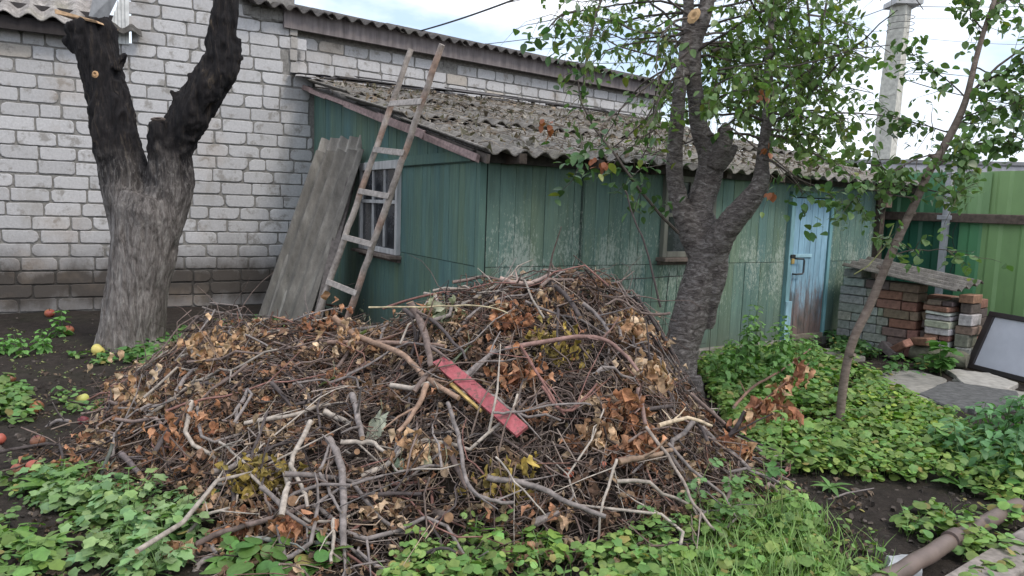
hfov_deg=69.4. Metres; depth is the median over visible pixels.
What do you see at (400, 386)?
branch
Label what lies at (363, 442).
branch
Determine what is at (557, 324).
branch
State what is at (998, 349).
framed board
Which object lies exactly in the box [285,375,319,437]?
branch
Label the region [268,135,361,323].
slate sheet
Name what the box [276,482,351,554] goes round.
branch
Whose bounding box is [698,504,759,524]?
branch
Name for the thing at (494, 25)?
sky
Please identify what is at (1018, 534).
stone
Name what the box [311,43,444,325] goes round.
wooden ladder
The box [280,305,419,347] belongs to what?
branch
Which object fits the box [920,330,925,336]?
brick
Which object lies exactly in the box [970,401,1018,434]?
nettle
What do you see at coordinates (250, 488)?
withered leaf bunch
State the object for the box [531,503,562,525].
branch
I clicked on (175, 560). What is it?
celandine
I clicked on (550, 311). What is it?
branch
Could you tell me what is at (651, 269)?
branch
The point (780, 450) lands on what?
rose sprig
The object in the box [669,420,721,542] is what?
branch
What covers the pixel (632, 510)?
branch
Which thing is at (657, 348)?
branch
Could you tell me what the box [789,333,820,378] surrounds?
nettle
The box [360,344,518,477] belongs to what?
branch
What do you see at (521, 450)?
branch
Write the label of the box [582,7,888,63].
overhead wire
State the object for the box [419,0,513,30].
overhead cable
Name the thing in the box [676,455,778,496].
branch
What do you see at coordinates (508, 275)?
branch
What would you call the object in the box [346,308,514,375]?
branch
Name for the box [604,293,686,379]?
branch
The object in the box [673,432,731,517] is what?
branch
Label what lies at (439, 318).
branch
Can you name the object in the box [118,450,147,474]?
branch
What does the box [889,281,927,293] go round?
brick
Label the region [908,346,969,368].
concrete block
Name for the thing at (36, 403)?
apple
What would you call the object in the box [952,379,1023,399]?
stone slab
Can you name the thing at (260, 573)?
branch
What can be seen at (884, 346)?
brick
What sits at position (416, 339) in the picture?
branch
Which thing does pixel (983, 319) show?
brick
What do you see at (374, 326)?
branch
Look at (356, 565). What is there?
branch
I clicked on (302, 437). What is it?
branch
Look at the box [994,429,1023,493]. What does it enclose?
nettle
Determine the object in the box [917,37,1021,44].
overhead wire
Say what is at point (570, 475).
leaf
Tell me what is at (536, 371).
branch
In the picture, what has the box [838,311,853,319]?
brick
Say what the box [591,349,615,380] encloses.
branch
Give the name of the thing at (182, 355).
branch
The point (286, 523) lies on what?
withered leaf bunch
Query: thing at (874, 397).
ground cover
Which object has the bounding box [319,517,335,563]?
branch
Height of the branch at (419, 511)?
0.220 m
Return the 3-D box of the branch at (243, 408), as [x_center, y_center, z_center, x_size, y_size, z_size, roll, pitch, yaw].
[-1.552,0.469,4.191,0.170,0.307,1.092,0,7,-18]
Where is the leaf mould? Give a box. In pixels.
[116,294,753,557]
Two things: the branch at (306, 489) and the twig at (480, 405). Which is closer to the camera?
the branch at (306, 489)
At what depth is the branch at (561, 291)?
4.33 m
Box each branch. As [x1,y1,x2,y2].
[0,432,119,469]
[45,402,71,426]
[55,434,111,453]
[55,446,133,468]
[81,407,118,414]
[87,392,127,415]
[96,400,128,434]
[98,387,111,440]
[99,409,146,444]
[99,442,115,474]
[110,332,189,386]
[111,356,163,415]
[111,373,177,455]
[114,416,207,472]
[115,363,247,443]
[118,407,174,436]
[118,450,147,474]
[126,412,185,454]
[127,311,230,382]
[128,382,176,455]
[134,365,162,414]
[134,423,383,553]
[135,356,190,406]
[139,392,194,411]
[139,446,191,488]
[143,349,277,417]
[143,358,245,398]
[148,306,263,363]
[151,410,186,462]
[166,349,325,411]
[167,311,211,356]
[170,374,212,402]
[174,300,215,361]
[174,341,264,392]
[180,340,201,358]
[181,349,261,396]
[183,400,242,504]
[186,326,231,349]
[186,500,256,532]
[187,336,343,363]
[188,523,309,563]
[192,526,224,571]
[194,316,250,339]
[195,504,305,545]
[196,406,295,450]
[199,377,284,393]
[202,306,276,316]
[209,389,248,473]
[210,302,292,334]
[211,454,334,473]
[213,535,330,575]
[214,500,336,575]
[215,348,345,386]
[217,481,358,531]
[218,441,257,471]
[222,362,262,402]
[225,318,248,328]
[226,329,254,424]
[226,391,334,515]
[231,411,269,544]
[233,314,313,344]
[235,386,348,506]
[244,399,342,424]
[245,333,324,386]
[245,533,330,550]
[249,317,326,336]
[253,474,348,552]
[254,472,383,570]
[259,485,366,562]
[260,407,341,490]
[264,355,369,392]
[265,292,352,336]
[269,381,340,423]
[271,318,337,336]
[272,435,299,516]
[273,341,339,349]
[274,345,329,378]
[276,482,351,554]
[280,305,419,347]
[284,470,448,535]
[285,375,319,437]
[286,402,353,424]
[288,461,308,508]
[289,419,312,559]
[291,437,429,486]
[292,378,384,399]
[302,321,364,332]
[306,472,401,512]
[310,504,488,575]
[315,328,411,381]
[315,381,334,401]
[316,408,353,425]
[319,444,355,470]
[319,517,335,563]
[322,434,347,575]
[327,297,446,347]
[329,376,387,394]
[331,314,459,399]
[334,323,415,386]
[335,345,419,453]
[335,519,375,575]
[340,439,404,480]
[341,386,364,439]
[342,560,384,575]
[343,321,411,340]
[344,449,460,471]
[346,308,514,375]
[347,489,502,544]
[356,509,411,570]
[358,371,431,448]
[359,360,405,392]
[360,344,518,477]
[360,373,506,505]
[362,346,417,399]
[364,431,434,497]
[368,303,507,313]
[382,291,533,309]
[382,383,428,436]
[386,541,457,559]
[389,381,536,411]
[389,401,474,460]
[391,354,530,472]
[391,478,465,527]
[399,296,489,344]
[400,313,419,368]
[402,308,466,360]
[405,290,502,334]
[405,376,434,473]
[406,301,450,367]
[406,397,412,437]
[409,392,442,467]
[412,278,547,335]
[412,368,502,392]
[416,427,502,470]
[417,288,501,326]
[423,259,544,318]
[431,481,462,545]
[433,285,512,300]
[439,280,458,301]
[443,439,474,499]
[446,401,539,509]
[452,269,558,295]
[452,365,488,401]
[453,496,574,555]
[454,258,574,335]
[456,385,560,439]
[458,419,512,508]
[462,264,526,303]
[462,273,515,295]
[465,331,517,375]
[484,345,565,415]
[486,379,587,478]
[486,474,606,518]
[493,394,590,414]
[495,456,545,544]
[499,265,608,335]
[499,269,550,285]
[504,316,639,371]
[512,397,573,418]
[514,389,591,414]
[517,227,561,288]
[518,348,546,407]
[525,300,668,373]
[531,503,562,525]
[536,290,679,362]
[536,307,603,339]
[539,278,634,301]
[541,343,610,411]
[541,408,684,544]
[543,268,640,310]
[547,281,581,318]
[547,320,660,387]
[554,299,580,345]
[554,458,629,539]
[556,445,631,455]
[558,268,642,308]
[581,301,631,332]
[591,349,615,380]
[595,366,656,392]
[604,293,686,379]
[605,273,670,315]
[606,286,639,309]
[608,333,741,460]
[616,309,646,338]
[616,478,732,535]
[618,438,680,464]
[625,185,661,307]
[626,316,672,413]
[627,426,746,448]
[629,292,674,355]
[631,390,678,473]
[632,538,691,550]
[634,382,647,425]
[638,426,715,548]
[640,340,729,471]
[649,338,677,372]
[650,336,670,356]
[656,336,687,388]
[657,407,712,427]
[667,442,736,562]
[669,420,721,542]
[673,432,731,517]
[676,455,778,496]
[689,392,736,435]
[693,457,777,491]
[696,406,725,464]
[696,413,796,483]
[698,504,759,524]
[700,411,783,453]
[703,425,873,498]
[720,409,781,437]
[723,444,741,503]
[732,348,810,408]
[735,435,779,464]
[742,441,797,484]
[764,460,792,468]
[765,477,777,499]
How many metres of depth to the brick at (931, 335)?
7.73 m
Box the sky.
[110,0,1023,169]
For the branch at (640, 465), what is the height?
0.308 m
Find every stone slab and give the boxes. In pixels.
[821,348,864,361]
[877,370,946,386]
[904,384,933,404]
[944,369,1017,389]
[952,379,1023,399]
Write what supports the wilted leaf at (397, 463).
on the brushwood
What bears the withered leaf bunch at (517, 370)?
on the brushwood
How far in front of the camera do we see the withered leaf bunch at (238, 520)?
3.15 m
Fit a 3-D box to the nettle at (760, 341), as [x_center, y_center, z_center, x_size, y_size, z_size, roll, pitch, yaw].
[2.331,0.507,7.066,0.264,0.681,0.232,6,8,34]
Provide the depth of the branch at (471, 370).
3.89 m
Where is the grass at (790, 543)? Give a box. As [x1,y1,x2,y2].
[375,347,1023,575]
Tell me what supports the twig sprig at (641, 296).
on the brushwood
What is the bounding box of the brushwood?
[1,254,796,575]
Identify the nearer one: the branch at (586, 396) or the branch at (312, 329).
the branch at (586, 396)
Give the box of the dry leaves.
[18,267,875,575]
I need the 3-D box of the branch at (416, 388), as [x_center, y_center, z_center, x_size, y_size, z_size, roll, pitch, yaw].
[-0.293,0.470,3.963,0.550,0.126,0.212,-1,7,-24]
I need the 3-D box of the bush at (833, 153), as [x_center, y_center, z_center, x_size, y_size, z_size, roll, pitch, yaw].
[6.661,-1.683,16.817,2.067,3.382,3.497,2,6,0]
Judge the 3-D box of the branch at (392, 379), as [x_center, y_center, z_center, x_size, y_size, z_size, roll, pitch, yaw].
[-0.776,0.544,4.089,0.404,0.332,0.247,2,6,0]
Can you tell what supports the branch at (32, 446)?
in the brushwood
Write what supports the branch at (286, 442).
in the brushwood
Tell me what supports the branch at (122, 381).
in the brushwood
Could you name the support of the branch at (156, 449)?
on the brushwood
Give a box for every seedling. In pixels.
[0,337,18,354]
[6,333,33,357]
[29,328,50,349]
[29,338,52,353]
[47,310,73,337]
[798,361,838,379]
[919,340,963,374]
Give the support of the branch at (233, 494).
in the brushwood
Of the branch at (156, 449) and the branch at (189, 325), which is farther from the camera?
the branch at (189, 325)
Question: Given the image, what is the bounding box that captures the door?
[789,198,829,333]
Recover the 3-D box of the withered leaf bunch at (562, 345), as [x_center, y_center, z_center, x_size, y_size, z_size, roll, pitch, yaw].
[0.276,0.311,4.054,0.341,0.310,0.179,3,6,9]
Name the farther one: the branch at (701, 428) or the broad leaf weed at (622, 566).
the branch at (701, 428)
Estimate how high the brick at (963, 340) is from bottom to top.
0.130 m
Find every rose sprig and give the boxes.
[637,505,679,541]
[677,457,725,502]
[706,461,751,540]
[751,461,786,531]
[758,409,804,513]
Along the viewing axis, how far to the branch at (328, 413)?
3.77 m
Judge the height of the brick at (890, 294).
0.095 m
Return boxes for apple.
[0,433,5,444]
[7,375,16,381]
[11,464,22,474]
[25,460,41,472]
[29,400,43,412]
[30,435,45,446]
[44,308,54,316]
[63,325,73,333]
[75,393,88,400]
[77,415,89,424]
[91,344,104,355]
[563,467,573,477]
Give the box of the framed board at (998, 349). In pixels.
[967,311,1023,382]
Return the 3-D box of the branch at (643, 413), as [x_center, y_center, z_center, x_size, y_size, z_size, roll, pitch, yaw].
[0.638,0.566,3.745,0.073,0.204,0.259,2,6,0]
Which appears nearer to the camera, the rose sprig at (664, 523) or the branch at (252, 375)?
the rose sprig at (664, 523)
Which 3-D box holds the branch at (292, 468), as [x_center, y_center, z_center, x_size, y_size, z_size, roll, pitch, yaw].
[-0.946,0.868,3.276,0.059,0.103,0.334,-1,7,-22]
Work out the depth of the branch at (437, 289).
4.59 m
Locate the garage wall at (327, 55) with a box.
[295,30,660,163]
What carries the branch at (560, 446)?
on the brushwood
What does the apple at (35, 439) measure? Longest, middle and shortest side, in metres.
0.081 x 0.081 x 0.080 m
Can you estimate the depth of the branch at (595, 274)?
4.58 m
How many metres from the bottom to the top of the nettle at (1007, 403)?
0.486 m
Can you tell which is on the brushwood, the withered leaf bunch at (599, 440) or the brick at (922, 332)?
the withered leaf bunch at (599, 440)
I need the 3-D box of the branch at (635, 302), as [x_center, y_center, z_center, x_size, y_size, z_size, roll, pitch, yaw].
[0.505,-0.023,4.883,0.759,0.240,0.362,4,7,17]
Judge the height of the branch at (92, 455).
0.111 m
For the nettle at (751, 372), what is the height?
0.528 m
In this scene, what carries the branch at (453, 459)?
on the brushwood
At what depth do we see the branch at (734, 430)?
4.02 m
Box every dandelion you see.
[2,530,75,564]
[5,462,94,505]
[699,555,753,575]
[810,476,854,496]
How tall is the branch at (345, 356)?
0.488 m
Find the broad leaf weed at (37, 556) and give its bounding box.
[0,529,65,575]
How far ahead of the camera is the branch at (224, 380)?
4.11 m
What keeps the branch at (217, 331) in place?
in the brushwood
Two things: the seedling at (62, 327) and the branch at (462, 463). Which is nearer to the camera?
the branch at (462, 463)
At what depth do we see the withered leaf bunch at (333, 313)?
4.85 m
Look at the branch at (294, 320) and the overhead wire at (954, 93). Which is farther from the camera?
the overhead wire at (954, 93)
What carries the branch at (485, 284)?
on the brushwood
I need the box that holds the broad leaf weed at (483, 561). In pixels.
[481,548,544,569]
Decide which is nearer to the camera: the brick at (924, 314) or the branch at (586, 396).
the branch at (586, 396)
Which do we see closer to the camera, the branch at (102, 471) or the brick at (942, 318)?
the branch at (102, 471)
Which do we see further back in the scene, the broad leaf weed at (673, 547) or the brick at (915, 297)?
the brick at (915, 297)
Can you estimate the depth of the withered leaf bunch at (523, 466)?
3.37 m
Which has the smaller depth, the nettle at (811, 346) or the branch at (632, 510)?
the branch at (632, 510)
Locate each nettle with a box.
[701,353,717,382]
[707,351,736,386]
[715,339,739,372]
[725,342,746,387]
[734,316,759,362]
[738,332,761,380]
[742,304,767,365]
[761,348,788,381]
[763,315,790,372]
[771,325,795,375]
[776,358,800,390]
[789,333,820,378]
[802,341,821,360]
[925,425,969,460]
[938,417,975,459]
[963,405,991,444]
[965,428,1001,483]
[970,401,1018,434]
[973,408,1005,449]
[983,430,1023,485]
[991,396,1023,453]
[993,395,1023,447]
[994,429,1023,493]
[1002,398,1023,440]
[1011,439,1023,485]
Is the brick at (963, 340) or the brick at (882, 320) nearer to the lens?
the brick at (963, 340)
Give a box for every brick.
[836,328,850,337]
[837,319,851,328]
[838,302,864,313]
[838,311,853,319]
[839,294,867,304]
[840,285,867,295]
[843,277,872,286]
[844,268,871,277]
[849,321,876,332]
[851,313,877,323]
[862,332,887,342]
[862,340,876,349]
[865,279,897,289]
[866,288,882,296]
[871,306,879,315]
[875,325,884,333]
[876,298,905,309]
[877,308,884,315]
[877,316,888,325]
[878,289,902,299]
[878,341,899,358]
[882,326,910,337]
[883,308,910,319]
[887,336,918,347]
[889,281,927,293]
[889,318,923,329]
[890,338,912,351]
[901,301,923,311]
[902,292,927,301]
[904,348,909,356]
[907,329,924,338]
[910,311,925,320]
[911,337,935,345]
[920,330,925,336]
[922,312,935,319]
[923,304,958,312]
[924,319,957,328]
[924,333,939,339]
[925,326,956,335]
[926,310,958,316]
[926,314,958,321]
[927,294,958,299]
[927,298,949,305]
[938,341,954,346]
[939,335,954,341]
[942,300,960,306]
[954,334,976,347]
[954,346,972,353]
[955,325,981,335]
[958,313,981,325]
[959,294,982,303]
[960,303,980,314]
[977,308,987,317]
[978,317,986,325]
[980,298,987,307]
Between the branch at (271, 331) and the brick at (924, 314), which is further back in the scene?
the brick at (924, 314)
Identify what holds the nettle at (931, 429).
on the ground at (82, 324)
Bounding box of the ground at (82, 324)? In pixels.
[0,304,1023,575]
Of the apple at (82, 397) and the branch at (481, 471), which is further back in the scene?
the apple at (82, 397)
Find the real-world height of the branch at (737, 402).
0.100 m
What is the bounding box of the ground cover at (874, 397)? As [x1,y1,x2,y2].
[376,340,1023,575]
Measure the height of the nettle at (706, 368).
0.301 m
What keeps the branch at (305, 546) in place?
in the brushwood
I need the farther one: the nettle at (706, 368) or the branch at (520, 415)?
the nettle at (706, 368)
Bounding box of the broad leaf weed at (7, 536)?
[0,523,45,547]
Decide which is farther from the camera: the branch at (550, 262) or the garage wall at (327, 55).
the garage wall at (327, 55)
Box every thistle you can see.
[827,445,866,469]
[931,470,983,491]
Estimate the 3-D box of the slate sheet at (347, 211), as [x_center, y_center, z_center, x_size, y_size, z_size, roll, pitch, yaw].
[-2.203,-0.665,8.716,0.844,2.249,0.945,7,8,35]
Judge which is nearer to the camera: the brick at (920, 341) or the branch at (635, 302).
the branch at (635, 302)
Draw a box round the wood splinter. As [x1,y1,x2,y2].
[448,382,481,412]
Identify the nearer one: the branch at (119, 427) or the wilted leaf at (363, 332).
the branch at (119, 427)
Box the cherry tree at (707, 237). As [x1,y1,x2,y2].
[501,0,978,400]
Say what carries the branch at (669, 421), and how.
on the brushwood
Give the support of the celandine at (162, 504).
on the ground at (82, 324)
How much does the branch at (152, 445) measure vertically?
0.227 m
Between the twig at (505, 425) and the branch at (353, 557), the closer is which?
the branch at (353, 557)
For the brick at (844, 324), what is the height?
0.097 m
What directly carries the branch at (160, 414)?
in the brushwood
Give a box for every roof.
[0,0,141,44]
[247,0,669,95]
[309,76,916,186]
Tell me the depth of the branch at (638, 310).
4.40 m
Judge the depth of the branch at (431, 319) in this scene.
4.22 m
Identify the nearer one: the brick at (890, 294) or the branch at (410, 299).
the branch at (410, 299)
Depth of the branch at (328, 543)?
3.08 m
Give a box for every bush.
[773,139,864,167]
[793,145,913,169]
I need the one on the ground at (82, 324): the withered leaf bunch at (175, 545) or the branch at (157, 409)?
the withered leaf bunch at (175, 545)
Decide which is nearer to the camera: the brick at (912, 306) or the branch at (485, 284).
the branch at (485, 284)
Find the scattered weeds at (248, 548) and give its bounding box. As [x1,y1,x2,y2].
[0,314,1023,575]
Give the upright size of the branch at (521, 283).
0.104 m
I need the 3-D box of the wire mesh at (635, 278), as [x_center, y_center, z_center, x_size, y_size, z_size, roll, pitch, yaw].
[1.038,0.369,6.095,2.041,0.981,0.038,-3,8,-39]
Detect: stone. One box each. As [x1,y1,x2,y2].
[885,554,921,575]
[1012,527,1023,540]
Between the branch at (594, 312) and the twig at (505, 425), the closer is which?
the twig at (505, 425)
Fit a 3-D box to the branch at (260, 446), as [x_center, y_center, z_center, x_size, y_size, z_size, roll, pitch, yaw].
[-1.127,0.764,3.653,0.163,0.444,0.828,5,7,25]
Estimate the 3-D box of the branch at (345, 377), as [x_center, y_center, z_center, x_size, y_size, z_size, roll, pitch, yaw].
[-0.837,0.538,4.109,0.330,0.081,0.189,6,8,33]
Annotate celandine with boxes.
[15,458,94,495]
[27,468,118,513]
[48,512,173,575]
[59,466,187,533]
[101,529,197,575]
[105,494,214,552]
[145,485,221,531]
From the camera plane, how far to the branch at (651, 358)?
4.20 m
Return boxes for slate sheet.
[258,148,363,326]
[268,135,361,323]
[322,171,357,317]
[842,256,983,291]
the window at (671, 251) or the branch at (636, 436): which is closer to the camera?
the branch at (636, 436)
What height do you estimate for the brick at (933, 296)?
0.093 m
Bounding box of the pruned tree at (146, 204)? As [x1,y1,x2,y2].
[55,0,243,352]
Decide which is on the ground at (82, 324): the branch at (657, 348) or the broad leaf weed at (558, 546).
the broad leaf weed at (558, 546)
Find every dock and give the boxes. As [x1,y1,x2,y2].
[204,550,252,570]
[306,559,328,570]
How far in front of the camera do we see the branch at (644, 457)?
3.43 m
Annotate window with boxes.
[351,160,401,262]
[656,175,716,264]
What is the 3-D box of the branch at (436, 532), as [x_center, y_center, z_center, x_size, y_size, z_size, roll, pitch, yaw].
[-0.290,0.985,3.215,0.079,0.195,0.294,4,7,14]
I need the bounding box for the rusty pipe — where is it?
[870,498,1023,575]
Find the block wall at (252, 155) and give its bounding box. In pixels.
[0,0,314,313]
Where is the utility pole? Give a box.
[870,0,923,170]
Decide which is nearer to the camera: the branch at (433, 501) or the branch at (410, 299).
the branch at (433, 501)
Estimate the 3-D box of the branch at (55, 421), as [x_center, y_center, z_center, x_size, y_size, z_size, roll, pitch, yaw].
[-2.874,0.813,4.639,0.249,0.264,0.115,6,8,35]
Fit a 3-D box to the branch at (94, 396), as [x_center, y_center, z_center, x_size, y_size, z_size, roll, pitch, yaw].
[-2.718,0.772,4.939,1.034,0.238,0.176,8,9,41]
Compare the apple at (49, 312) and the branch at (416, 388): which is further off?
the apple at (49, 312)
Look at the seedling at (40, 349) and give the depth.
6.79 m
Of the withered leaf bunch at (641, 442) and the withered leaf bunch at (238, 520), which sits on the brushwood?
the withered leaf bunch at (641, 442)
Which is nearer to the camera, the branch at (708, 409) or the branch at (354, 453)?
the branch at (354, 453)
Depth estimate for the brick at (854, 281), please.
8.38 m
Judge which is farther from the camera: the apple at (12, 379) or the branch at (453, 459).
the apple at (12, 379)
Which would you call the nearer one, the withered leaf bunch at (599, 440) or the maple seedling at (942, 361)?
the withered leaf bunch at (599, 440)
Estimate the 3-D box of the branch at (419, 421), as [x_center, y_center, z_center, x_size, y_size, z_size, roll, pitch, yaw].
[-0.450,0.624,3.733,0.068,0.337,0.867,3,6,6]
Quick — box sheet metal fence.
[881,171,1023,328]
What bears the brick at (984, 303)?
on the brick at (983, 312)
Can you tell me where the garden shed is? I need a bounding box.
[290,73,918,358]
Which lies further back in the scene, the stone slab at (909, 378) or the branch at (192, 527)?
the stone slab at (909, 378)
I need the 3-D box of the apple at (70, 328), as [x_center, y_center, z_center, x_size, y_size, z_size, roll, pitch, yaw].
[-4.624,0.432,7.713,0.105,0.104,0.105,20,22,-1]
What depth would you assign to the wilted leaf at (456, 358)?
4.03 m
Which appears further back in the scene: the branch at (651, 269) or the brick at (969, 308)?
the brick at (969, 308)
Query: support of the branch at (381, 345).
on the brushwood
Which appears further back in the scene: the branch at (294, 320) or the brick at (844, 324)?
the brick at (844, 324)
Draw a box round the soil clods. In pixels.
[0,313,1022,573]
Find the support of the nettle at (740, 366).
on the ground at (82, 324)
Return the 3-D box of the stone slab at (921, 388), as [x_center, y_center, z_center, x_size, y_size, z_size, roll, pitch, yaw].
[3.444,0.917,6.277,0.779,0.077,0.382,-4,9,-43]
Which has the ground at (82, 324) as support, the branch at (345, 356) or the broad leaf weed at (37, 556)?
the broad leaf weed at (37, 556)
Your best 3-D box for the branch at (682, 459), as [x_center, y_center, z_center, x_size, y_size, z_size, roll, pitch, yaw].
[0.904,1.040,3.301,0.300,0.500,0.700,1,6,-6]
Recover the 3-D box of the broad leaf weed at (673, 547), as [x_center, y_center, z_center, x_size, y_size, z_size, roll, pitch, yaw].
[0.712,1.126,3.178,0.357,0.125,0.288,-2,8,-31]
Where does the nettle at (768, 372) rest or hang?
on the ground at (82, 324)
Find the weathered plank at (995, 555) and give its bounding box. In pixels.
[945,537,1023,575]
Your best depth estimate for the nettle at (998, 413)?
4.62 m
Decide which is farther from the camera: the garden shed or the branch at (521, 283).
the garden shed
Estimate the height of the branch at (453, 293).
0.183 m
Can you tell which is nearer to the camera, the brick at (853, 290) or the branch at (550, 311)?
the branch at (550, 311)
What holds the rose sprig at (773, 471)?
on the ground at (82, 324)
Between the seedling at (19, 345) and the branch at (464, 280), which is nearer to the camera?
the branch at (464, 280)
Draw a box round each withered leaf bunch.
[87,349,167,437]
[136,399,228,455]
[159,538,194,563]
[163,313,266,385]
[211,437,307,503]
[211,507,259,542]
[267,515,302,541]
[285,296,355,345]
[312,291,403,375]
[385,426,460,484]
[424,294,465,336]
[458,446,541,507]
[483,341,562,401]
[488,299,534,345]
[520,282,573,330]
[525,315,555,360]
[532,315,593,369]
[575,418,619,458]
[594,308,660,355]
[601,388,656,434]
[607,347,675,405]
[609,428,666,476]
[647,371,680,412]
[707,358,815,461]
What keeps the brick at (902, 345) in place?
on the brick at (884, 346)
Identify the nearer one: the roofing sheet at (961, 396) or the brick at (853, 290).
the roofing sheet at (961, 396)
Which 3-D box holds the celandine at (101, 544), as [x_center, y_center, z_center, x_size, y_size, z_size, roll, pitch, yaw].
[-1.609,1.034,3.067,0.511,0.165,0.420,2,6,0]
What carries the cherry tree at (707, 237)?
on the ground at (82, 324)
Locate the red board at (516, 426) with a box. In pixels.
[433,357,527,437]
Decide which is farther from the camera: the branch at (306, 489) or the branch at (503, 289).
the branch at (503, 289)
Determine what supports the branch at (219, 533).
on the brushwood
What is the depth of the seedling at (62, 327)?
7.52 m
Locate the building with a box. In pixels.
[844,159,1023,172]
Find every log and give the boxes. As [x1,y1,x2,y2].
[287,495,298,507]
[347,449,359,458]
[432,509,453,522]
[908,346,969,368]
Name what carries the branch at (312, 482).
in the brushwood
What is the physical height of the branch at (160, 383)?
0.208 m
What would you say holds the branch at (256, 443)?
in the brushwood
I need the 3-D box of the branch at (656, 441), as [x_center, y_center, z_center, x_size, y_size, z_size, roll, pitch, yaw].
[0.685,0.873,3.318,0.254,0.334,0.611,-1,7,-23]
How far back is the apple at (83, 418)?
4.72 m
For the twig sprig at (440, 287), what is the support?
on the brushwood
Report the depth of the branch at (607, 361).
4.13 m
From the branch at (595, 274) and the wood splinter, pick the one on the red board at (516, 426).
the wood splinter
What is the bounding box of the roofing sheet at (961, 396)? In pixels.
[920,381,1021,413]
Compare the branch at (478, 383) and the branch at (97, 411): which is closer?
the branch at (478, 383)
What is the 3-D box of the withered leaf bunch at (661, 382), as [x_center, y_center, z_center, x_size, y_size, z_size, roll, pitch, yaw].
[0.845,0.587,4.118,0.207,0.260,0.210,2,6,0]
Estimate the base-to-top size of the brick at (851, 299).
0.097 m
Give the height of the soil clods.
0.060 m
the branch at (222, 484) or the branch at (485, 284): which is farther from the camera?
the branch at (485, 284)
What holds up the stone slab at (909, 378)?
on the ground at (82, 324)
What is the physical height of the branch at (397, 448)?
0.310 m
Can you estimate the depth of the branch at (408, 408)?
3.82 m
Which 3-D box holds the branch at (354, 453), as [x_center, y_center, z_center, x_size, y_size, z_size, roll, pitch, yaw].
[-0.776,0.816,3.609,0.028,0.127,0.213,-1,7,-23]
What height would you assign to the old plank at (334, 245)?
1.869 m
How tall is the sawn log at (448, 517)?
0.087 m
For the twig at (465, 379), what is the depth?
3.70 m
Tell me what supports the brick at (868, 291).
on the brick
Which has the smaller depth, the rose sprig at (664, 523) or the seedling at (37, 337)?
the rose sprig at (664, 523)
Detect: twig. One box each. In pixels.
[413,361,485,381]
[443,378,491,386]
[471,374,500,433]
[498,397,521,451]
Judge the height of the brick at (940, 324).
0.069 m
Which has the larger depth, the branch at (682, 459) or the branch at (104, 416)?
the branch at (104, 416)
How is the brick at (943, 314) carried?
on the brick at (942, 318)
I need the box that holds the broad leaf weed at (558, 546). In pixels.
[513,525,585,575]
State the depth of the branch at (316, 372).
4.34 m
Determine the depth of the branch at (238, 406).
3.93 m
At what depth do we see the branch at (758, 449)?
4.31 m
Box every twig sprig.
[174,274,270,339]
[410,255,487,314]
[577,262,700,350]
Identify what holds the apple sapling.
on the ground at (82, 324)
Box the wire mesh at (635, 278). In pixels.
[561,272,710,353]
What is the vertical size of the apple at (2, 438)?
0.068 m
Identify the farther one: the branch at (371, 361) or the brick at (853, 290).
the brick at (853, 290)
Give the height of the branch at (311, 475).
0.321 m
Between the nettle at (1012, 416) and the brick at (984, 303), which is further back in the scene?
the brick at (984, 303)
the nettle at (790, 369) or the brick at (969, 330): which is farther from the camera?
the brick at (969, 330)
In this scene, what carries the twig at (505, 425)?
on the brushwood
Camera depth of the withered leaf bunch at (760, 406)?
4.03 m
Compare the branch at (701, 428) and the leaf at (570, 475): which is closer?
the leaf at (570, 475)
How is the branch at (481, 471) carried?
on the brushwood
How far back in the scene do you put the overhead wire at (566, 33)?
14.53 m
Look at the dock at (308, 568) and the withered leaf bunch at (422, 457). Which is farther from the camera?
the withered leaf bunch at (422, 457)
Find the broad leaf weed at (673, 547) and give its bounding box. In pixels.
[649,533,719,566]
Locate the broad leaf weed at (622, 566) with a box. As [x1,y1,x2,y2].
[587,540,651,575]
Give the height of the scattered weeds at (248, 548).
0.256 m
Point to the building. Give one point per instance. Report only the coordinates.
(1014, 166)
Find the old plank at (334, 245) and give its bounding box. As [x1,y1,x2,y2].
[315,177,354,320]
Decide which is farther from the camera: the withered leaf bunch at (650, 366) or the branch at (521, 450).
the withered leaf bunch at (650, 366)
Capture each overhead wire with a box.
[487,0,720,43]
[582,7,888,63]
[907,80,1008,103]
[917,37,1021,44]
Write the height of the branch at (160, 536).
0.328 m
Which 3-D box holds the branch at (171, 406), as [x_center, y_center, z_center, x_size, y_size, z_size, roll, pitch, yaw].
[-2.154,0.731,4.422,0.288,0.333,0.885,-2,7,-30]
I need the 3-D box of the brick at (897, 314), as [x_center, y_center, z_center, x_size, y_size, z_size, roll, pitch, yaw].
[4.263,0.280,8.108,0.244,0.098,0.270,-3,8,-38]
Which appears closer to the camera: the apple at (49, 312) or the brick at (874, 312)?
the brick at (874, 312)
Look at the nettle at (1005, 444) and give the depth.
4.21 m
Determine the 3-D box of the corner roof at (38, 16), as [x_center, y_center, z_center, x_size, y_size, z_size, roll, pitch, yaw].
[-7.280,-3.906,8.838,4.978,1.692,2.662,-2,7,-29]
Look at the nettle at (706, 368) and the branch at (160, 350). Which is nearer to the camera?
the branch at (160, 350)
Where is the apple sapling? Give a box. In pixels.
[813,0,1023,420]
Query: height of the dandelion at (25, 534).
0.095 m
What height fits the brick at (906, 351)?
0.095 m
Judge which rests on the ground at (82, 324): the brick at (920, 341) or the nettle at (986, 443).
the nettle at (986, 443)
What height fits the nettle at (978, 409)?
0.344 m
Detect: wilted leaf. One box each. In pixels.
[319,362,335,385]
[359,316,370,334]
[366,399,388,441]
[394,446,403,471]
[424,438,431,467]
[440,446,448,476]
[452,333,470,362]
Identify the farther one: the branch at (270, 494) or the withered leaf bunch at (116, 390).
the withered leaf bunch at (116, 390)
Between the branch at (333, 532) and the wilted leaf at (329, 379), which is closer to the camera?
the branch at (333, 532)
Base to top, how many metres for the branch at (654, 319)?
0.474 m
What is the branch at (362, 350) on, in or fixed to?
on the brushwood

